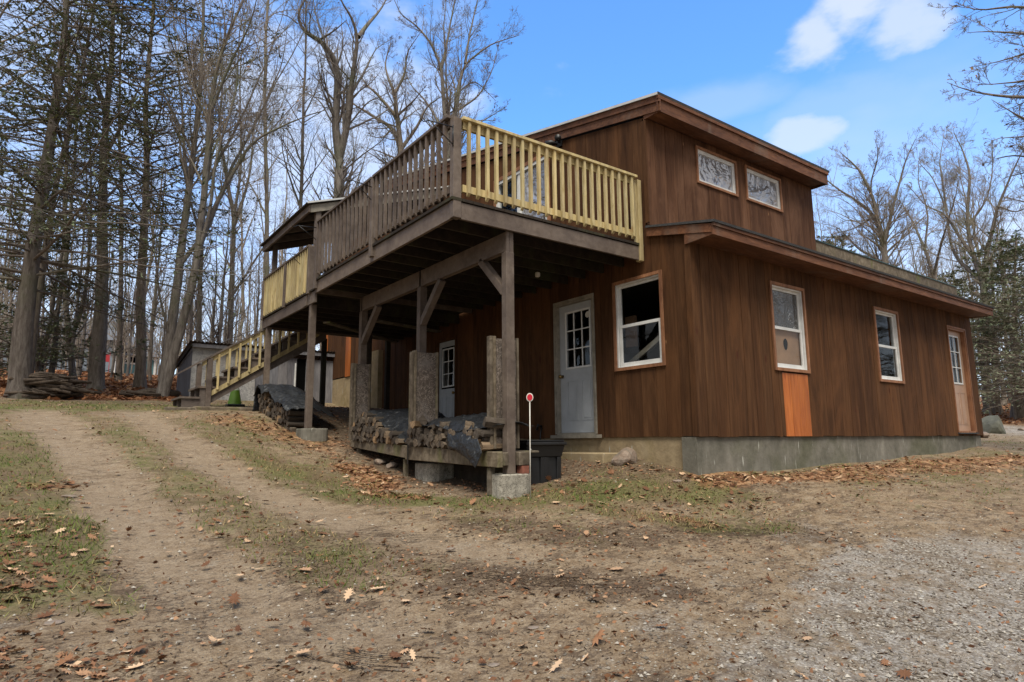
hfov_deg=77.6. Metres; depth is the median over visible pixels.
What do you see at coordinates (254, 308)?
woodland tree
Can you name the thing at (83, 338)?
sapling
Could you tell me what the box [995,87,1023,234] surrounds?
woodland tree
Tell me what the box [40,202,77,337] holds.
sapling
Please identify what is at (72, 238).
woodland tree
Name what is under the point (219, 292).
woodland tree
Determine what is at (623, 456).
rock
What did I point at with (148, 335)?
sapling
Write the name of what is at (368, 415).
firewood log
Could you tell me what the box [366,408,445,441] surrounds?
tarp
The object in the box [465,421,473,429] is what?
firewood log
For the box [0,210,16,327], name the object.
sapling
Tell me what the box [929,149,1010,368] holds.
woodland tree
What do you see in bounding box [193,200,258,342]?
sapling
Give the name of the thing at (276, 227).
woodland tree
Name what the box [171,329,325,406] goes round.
deck stairs
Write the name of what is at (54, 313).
sapling
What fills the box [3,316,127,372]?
distant house
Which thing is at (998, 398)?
sapling
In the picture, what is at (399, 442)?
firewood log
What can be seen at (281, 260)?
woodland tree
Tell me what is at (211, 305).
woodland tree
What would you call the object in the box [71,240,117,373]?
sapling
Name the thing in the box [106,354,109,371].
yard flag
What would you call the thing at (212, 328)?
sapling
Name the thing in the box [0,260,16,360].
sapling
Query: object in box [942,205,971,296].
woodland tree
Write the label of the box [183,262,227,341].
sapling
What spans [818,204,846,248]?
woodland tree
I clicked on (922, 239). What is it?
woodland tree
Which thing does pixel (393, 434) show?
firewood log
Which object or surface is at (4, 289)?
sapling
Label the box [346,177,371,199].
plant hook
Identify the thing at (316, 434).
concrete pier
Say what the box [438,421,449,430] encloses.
firewood log
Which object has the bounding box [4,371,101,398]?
brush pile
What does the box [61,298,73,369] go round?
sapling
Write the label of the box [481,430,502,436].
firewood log
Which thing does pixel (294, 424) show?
firewood log
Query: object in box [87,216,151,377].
sapling
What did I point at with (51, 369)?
bare tree
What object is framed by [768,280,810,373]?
window
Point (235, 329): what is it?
sapling
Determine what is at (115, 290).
woodland tree
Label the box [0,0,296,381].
evergreen tree
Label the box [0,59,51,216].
woodland tree
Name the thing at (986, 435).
rock
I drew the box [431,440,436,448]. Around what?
firewood log
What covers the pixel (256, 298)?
woodland tree
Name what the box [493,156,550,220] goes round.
sliding door
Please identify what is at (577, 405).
door
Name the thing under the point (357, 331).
stored plank
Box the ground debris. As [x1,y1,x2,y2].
[0,400,1023,681]
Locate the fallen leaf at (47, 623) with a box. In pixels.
[43,620,64,625]
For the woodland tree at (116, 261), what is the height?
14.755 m
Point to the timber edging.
(208, 408)
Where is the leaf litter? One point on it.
(234, 598)
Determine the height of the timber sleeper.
0.140 m
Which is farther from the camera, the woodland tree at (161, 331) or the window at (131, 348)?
the woodland tree at (161, 331)
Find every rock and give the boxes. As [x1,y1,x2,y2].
[61,495,76,497]
[374,459,386,464]
[386,462,397,467]
[488,663,499,666]
[611,447,636,465]
[981,432,989,437]
[982,415,1005,433]
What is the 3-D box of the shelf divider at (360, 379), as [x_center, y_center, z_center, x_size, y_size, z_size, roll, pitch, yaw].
[-2.509,0.997,10.510,0.320,1.252,0.095,6,-11,-36]
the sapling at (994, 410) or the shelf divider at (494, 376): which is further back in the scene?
the sapling at (994, 410)
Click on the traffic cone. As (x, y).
(234, 398)
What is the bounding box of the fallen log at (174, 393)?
[136,388,179,396]
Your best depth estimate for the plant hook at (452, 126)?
7.11 m
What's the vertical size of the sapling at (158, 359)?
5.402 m
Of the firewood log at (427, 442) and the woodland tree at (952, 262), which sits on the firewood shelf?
the firewood log at (427, 442)
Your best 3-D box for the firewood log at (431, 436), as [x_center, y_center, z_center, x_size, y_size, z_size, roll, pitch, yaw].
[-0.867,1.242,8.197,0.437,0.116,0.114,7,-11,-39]
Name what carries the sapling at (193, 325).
on the ground at (198, 450)
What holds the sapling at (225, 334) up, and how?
on the ground at (198, 450)
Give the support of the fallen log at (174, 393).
on the ground at (198, 450)
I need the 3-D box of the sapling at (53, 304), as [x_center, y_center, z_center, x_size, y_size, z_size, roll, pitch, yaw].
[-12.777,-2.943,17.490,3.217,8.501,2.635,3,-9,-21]
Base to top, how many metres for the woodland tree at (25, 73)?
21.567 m
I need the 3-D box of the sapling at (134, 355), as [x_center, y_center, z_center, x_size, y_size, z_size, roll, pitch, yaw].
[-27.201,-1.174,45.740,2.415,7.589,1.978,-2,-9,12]
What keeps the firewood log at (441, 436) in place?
on the firewood log
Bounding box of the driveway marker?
[526,393,532,497]
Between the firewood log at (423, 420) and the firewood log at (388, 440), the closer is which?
the firewood log at (423, 420)
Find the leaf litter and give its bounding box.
[0,398,1023,681]
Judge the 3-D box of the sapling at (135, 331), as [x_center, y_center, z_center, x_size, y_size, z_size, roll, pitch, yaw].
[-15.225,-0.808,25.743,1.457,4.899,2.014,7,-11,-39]
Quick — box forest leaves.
[0,368,1023,424]
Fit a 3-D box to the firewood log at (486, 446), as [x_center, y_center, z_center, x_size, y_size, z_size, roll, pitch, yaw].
[-0.186,1.187,7.228,0.392,0.104,0.066,3,-12,-36]
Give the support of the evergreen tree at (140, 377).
on the ground at (198, 450)
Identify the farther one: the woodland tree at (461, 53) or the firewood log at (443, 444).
the woodland tree at (461, 53)
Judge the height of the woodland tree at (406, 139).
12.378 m
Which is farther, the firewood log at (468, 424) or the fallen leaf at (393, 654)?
the firewood log at (468, 424)
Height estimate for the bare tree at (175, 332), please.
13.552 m
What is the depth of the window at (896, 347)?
11.34 m
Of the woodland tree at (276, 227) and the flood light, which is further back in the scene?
the woodland tree at (276, 227)
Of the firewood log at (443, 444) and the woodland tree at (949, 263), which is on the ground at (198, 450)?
the woodland tree at (949, 263)
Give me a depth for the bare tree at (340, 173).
24.18 m
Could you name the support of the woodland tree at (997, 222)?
on the ground at (198, 450)
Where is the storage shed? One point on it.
(292, 371)
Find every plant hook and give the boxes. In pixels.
[291,224,315,239]
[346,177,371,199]
[420,116,453,146]
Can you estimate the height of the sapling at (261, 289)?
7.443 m
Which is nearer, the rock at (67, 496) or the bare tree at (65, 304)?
the rock at (67, 496)
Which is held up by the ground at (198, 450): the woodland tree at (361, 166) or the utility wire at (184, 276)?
the woodland tree at (361, 166)
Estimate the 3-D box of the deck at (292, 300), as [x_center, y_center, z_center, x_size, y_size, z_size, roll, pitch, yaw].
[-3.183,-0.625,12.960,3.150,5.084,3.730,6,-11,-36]
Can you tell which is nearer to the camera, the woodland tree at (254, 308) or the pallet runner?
the pallet runner
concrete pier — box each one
[296,428,327,441]
[415,462,453,481]
[492,473,529,498]
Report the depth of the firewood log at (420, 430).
8.33 m
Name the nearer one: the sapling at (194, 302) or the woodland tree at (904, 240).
the sapling at (194, 302)
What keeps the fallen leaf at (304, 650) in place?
on the ground at (198, 450)
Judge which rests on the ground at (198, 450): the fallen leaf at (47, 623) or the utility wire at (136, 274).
the fallen leaf at (47, 623)
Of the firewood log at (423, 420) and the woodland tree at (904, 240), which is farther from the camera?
the woodland tree at (904, 240)
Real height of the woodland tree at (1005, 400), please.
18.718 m
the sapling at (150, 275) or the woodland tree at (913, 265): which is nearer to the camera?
the sapling at (150, 275)
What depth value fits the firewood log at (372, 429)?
9.52 m
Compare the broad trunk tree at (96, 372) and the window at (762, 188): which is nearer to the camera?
the window at (762, 188)
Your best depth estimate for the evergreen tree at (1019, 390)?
24.06 m
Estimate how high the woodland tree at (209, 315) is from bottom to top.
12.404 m
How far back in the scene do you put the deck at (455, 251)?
8.33 m
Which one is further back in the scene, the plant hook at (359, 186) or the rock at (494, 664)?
the plant hook at (359, 186)
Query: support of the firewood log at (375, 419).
on the firewood log
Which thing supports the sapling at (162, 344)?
on the ground at (198, 450)
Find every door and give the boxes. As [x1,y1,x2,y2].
[439,340,454,416]
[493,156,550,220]
[558,300,593,432]
[948,330,970,430]
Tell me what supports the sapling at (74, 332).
on the ground at (198, 450)
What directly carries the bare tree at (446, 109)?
on the ground at (198, 450)
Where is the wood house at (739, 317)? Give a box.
[323,91,994,474]
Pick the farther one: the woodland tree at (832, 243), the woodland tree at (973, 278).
the woodland tree at (973, 278)
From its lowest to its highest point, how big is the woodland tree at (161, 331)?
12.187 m
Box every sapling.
[0,148,75,371]
[0,174,35,316]
[0,203,54,326]
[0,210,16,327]
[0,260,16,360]
[0,283,16,324]
[1,102,101,369]
[40,159,126,378]
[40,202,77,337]
[42,258,74,371]
[45,174,117,375]
[61,257,91,372]
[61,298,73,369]
[70,194,128,319]
[70,248,117,366]
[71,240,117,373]
[82,231,134,362]
[83,135,192,380]
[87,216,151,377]
[91,256,149,373]
[107,311,128,372]
[108,228,164,361]
[108,287,134,360]
[111,248,157,375]
[118,166,189,335]
[123,278,155,377]
[126,221,180,356]
[130,335,135,373]
[146,278,189,380]
[146,287,166,375]
[147,261,203,355]
[147,316,162,373]
[153,300,167,374]
[156,217,194,334]
[159,190,258,343]
[168,186,248,340]
[171,210,219,343]
[178,216,228,341]
[179,220,250,342]
[182,272,210,345]
[182,279,208,350]
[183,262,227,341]
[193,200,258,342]
[207,243,251,342]
[215,273,243,342]
[233,230,263,345]
[233,282,261,345]
[249,210,298,341]
[967,280,1007,413]
[975,327,1001,415]
[982,303,1022,418]
[985,351,1004,414]
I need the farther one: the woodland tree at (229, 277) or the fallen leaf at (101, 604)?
the woodland tree at (229, 277)
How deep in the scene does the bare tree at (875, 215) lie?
33.55 m
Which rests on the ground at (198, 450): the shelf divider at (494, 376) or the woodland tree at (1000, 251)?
the woodland tree at (1000, 251)
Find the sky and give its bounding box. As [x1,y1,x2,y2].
[0,0,1023,396]
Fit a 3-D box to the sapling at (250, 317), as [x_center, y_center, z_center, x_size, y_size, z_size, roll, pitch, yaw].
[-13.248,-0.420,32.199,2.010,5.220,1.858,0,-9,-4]
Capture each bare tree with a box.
[3,0,129,379]
[4,50,128,372]
[123,0,348,398]
[168,56,227,341]
[187,0,350,346]
[199,2,299,343]
[234,0,370,250]
[273,0,417,254]
[331,29,449,193]
[394,0,524,165]
[801,123,944,274]
[881,147,974,287]
[903,121,1023,413]
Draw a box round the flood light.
[545,134,561,147]
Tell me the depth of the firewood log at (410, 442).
8.51 m
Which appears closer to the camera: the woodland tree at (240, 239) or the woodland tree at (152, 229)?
the woodland tree at (152, 229)
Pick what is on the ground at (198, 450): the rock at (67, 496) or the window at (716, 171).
the rock at (67, 496)
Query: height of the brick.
0.087 m
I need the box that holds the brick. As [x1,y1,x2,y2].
[517,465,528,473]
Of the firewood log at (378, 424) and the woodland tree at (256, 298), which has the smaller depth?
the firewood log at (378, 424)
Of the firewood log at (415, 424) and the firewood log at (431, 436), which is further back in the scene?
the firewood log at (415, 424)
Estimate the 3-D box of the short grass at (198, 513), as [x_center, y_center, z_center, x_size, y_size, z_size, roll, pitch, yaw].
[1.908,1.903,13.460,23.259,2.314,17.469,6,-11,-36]
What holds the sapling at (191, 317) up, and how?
on the ground at (198, 450)
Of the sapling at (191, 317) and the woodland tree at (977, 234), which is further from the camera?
the woodland tree at (977, 234)
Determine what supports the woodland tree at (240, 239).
on the ground at (198, 450)
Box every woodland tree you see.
[0,0,9,62]
[0,0,101,87]
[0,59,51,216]
[0,139,43,366]
[0,185,9,233]
[43,150,98,322]
[93,230,130,302]
[109,245,132,319]
[124,201,178,336]
[128,102,206,374]
[153,278,169,374]
[180,111,282,342]
[203,273,226,340]
[203,286,223,332]
[205,248,227,317]
[218,170,260,330]
[218,213,249,338]
[226,235,269,343]
[227,251,256,341]
[238,293,252,339]
[239,256,261,344]
[240,108,294,344]
[240,195,271,344]
[244,194,293,286]
[251,187,297,335]
[268,87,315,339]
[277,69,384,209]
[282,41,377,200]
[354,102,438,185]
[391,0,484,162]
[427,50,481,152]
[813,189,845,246]
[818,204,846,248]
[835,201,865,253]
[873,182,935,273]
[897,195,951,272]
[897,200,964,281]
[904,205,932,275]
[924,107,1023,404]
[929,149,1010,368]
[929,232,966,296]
[931,232,995,293]
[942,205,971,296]
[952,223,1001,398]
[953,145,1021,336]
[959,186,1022,398]
[963,188,994,333]
[981,200,1023,390]
[994,178,1023,235]
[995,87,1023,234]
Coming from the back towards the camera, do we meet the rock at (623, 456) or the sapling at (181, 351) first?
the sapling at (181, 351)
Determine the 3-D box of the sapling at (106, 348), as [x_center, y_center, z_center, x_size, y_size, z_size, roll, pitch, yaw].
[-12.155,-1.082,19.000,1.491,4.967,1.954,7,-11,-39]
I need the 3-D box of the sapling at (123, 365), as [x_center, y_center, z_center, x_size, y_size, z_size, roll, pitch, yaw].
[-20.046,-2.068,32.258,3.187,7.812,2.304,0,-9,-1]
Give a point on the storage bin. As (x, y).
(546, 460)
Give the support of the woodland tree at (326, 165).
on the ground at (198, 450)
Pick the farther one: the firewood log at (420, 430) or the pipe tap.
the pipe tap
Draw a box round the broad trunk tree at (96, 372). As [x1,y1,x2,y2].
[2,1,177,390]
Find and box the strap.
[407,429,408,463]
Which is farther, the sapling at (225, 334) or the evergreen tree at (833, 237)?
the evergreen tree at (833, 237)
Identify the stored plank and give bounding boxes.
[323,321,398,342]
[376,319,441,332]
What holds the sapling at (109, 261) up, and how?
on the ground at (198, 450)
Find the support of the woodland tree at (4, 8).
on the ground at (198, 450)
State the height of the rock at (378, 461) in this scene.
0.112 m
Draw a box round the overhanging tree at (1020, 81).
[927,0,1023,205]
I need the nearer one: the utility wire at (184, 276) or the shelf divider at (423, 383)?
the shelf divider at (423, 383)
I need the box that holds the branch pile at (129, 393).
[119,390,167,396]
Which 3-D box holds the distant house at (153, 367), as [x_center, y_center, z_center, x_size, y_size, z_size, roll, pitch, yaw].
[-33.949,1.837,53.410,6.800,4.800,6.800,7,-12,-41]
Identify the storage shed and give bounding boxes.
[175,340,349,402]
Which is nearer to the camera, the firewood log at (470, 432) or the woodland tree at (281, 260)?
the firewood log at (470, 432)
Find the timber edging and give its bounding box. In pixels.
[194,406,252,410]
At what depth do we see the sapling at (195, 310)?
22.79 m
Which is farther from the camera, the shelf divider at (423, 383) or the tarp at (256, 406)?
the tarp at (256, 406)
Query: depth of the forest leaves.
17.79 m
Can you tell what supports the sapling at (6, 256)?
on the ground at (198, 450)
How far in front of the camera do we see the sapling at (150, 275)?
23.98 m
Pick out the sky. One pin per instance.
(804, 78)
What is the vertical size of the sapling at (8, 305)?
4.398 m
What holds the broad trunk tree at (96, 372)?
on the ground at (198, 450)
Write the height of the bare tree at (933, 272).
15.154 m
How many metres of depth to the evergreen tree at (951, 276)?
38.34 m
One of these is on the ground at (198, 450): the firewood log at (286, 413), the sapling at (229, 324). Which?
the sapling at (229, 324)
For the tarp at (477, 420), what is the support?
on the firewood log at (442, 424)
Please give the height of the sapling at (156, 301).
8.755 m
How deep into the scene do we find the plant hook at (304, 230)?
10.55 m
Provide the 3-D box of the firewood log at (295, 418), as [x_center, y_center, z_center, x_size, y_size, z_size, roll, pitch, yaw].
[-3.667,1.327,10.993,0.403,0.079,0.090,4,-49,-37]
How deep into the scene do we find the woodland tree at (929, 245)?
38.26 m
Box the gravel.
[0,412,1023,681]
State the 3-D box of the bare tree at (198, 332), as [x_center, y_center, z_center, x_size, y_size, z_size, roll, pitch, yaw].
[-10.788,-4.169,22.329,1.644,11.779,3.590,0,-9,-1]
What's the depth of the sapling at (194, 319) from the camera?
45.86 m
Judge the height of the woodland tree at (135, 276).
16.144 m
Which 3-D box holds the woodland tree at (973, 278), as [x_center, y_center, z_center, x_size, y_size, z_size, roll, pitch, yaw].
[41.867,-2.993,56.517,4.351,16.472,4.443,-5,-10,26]
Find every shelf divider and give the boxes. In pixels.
[348,363,370,439]
[408,350,438,428]
[487,336,519,448]
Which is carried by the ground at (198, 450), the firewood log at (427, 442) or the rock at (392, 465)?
the rock at (392, 465)
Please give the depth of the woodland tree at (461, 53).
30.80 m
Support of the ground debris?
on the ground at (198, 450)
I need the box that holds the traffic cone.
[225,388,244,405]
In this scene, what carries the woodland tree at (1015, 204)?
on the ground at (198, 450)
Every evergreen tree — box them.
[0,0,198,372]
[0,0,257,398]
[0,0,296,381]
[0,212,150,378]
[1,0,328,387]
[816,234,856,251]
[937,269,1002,368]
[946,237,1023,412]
[956,229,1023,417]
[973,276,1023,415]
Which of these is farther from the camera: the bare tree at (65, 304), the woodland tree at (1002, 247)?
the woodland tree at (1002, 247)
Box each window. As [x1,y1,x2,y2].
[125,348,135,363]
[612,269,665,371]
[695,145,738,196]
[744,164,782,212]
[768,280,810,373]
[872,306,904,383]
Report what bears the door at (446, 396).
in the wood house at (739, 317)
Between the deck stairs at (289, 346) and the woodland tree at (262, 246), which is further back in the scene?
the woodland tree at (262, 246)
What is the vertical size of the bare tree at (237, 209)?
16.218 m
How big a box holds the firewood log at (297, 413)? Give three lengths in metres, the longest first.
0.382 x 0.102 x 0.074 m
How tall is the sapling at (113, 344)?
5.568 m
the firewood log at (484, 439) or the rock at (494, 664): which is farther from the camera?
the firewood log at (484, 439)
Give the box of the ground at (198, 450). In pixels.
[0,372,1023,681]
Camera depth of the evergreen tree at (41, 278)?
14.66 m
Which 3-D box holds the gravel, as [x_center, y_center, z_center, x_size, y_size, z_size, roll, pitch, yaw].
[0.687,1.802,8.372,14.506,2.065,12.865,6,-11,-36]
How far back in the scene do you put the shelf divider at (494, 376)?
7.33 m
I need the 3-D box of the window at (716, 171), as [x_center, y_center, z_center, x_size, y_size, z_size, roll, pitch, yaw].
[3.166,-2.620,9.914,1.019,0.594,0.093,6,-11,-36]
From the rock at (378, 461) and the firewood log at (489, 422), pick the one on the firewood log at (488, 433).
the firewood log at (489, 422)
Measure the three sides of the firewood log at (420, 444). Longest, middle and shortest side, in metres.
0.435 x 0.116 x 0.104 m
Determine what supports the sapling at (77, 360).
on the ground at (198, 450)
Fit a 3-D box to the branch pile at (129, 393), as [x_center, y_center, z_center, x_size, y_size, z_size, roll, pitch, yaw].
[-8.811,1.300,15.268,1.064,0.264,0.740,6,-11,-36]
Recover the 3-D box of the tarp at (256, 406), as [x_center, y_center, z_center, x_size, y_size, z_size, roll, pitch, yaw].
[-4.880,1.139,12.663,0.077,0.528,0.550,-9,-12,42]
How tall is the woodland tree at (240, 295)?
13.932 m
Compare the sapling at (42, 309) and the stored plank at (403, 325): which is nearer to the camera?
the stored plank at (403, 325)
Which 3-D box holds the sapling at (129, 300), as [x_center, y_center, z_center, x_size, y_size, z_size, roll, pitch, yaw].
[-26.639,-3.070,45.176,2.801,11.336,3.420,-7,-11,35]
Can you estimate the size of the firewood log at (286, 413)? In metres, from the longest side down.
0.378 x 0.118 x 0.115 m
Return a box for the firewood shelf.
[351,440,538,495]
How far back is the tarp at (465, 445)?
7.35 m
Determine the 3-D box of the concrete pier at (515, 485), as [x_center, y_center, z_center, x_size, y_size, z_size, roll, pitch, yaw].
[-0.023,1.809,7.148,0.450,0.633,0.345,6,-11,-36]
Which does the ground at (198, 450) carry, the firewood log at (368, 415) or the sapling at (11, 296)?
the sapling at (11, 296)
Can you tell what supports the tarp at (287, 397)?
on the ground at (198, 450)
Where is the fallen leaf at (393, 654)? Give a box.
[388,651,400,658]
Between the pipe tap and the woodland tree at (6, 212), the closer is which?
the pipe tap
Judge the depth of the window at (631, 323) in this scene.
9.05 m
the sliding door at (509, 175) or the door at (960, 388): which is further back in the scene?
the door at (960, 388)
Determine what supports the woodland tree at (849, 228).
on the ground at (198, 450)
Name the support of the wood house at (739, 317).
on the ground at (198, 450)
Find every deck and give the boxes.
[259,186,462,427]
[313,114,643,473]
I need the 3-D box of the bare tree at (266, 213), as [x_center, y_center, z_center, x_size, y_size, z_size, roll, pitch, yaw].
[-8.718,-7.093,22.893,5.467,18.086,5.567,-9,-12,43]
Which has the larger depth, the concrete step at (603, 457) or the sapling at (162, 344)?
the sapling at (162, 344)
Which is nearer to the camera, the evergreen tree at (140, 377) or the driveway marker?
the driveway marker
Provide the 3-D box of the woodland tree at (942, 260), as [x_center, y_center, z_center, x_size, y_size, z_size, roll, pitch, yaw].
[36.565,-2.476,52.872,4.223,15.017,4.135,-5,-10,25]
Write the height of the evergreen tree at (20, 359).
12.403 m
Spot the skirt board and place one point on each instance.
(472, 473)
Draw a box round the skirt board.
[454,464,502,482]
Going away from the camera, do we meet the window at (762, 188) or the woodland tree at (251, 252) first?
the window at (762, 188)
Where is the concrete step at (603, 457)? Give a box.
[561,452,616,462]
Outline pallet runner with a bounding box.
[259,410,313,431]
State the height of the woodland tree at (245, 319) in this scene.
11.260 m
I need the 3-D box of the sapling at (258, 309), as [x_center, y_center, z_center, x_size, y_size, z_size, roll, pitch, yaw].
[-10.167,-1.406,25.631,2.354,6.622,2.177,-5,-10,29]
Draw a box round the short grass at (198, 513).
[0,399,1023,621]
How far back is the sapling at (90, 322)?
34.93 m
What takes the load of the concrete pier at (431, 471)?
on the ground at (198, 450)
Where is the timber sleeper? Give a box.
[164,407,194,410]
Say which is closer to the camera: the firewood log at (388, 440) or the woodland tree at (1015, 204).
the firewood log at (388, 440)
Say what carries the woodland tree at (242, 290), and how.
on the ground at (198, 450)
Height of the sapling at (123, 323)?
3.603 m
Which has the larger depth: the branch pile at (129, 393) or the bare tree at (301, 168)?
the bare tree at (301, 168)
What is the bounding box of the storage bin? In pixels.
[516,440,566,484]
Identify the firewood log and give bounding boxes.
[285,409,304,415]
[287,416,303,420]
[287,421,303,426]
[288,410,304,415]
[365,413,376,417]
[370,426,374,433]
[373,417,383,422]
[375,422,383,427]
[386,436,390,443]
[389,431,403,438]
[395,439,406,444]
[407,439,413,445]
[409,421,423,427]
[412,428,416,435]
[417,428,424,433]
[417,440,427,446]
[419,415,428,427]
[419,434,424,441]
[425,438,430,446]
[428,433,434,441]
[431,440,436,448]
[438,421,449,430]
[438,433,445,440]
[441,441,447,448]
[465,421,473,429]
[466,429,473,435]
[474,429,486,438]
[480,442,502,450]
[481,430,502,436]
[481,437,488,441]
[482,417,504,428]
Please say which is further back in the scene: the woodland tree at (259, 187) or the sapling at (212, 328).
the woodland tree at (259, 187)
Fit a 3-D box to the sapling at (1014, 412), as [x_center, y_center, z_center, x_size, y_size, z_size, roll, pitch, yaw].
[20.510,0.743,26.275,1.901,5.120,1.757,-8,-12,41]
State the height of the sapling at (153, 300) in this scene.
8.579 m
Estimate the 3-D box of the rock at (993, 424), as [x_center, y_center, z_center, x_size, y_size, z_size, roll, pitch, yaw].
[13.989,2.535,18.655,0.672,0.713,0.951,-4,-10,21]
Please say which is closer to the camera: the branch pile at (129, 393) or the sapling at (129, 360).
the branch pile at (129, 393)
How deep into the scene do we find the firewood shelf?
7.87 m
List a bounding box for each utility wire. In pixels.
[1,270,269,275]
[93,273,269,278]
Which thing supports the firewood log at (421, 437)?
on the firewood log
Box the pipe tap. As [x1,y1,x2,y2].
[536,424,541,439]
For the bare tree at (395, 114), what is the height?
17.257 m
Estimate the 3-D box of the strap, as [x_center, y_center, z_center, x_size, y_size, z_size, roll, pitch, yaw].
[-1.407,1.426,8.606,0.005,0.460,0.040,6,-11,-36]
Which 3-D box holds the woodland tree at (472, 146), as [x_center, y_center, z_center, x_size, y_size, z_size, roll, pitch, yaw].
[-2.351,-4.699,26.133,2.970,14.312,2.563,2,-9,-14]
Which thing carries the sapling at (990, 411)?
on the ground at (198, 450)
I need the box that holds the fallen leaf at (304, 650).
[296,648,308,653]
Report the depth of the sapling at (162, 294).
32.14 m
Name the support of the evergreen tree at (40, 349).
on the ground at (198, 450)
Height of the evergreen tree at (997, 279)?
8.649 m
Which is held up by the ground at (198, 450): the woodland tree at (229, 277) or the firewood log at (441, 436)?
the woodland tree at (229, 277)
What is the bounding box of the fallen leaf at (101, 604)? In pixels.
[93,603,110,605]
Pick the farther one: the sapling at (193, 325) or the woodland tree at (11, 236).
the woodland tree at (11, 236)
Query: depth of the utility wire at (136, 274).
18.40 m
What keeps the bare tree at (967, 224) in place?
on the ground at (198, 450)
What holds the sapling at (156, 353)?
on the ground at (198, 450)
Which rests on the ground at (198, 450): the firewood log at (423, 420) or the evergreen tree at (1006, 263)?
the evergreen tree at (1006, 263)
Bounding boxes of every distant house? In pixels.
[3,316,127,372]
[122,337,161,374]
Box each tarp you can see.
[252,384,260,410]
[253,384,335,417]
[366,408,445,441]
[421,412,528,431]
[447,422,481,467]
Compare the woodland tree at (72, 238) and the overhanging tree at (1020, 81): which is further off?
the woodland tree at (72, 238)
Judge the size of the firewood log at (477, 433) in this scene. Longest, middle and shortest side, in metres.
0.435 x 0.137 x 0.125 m

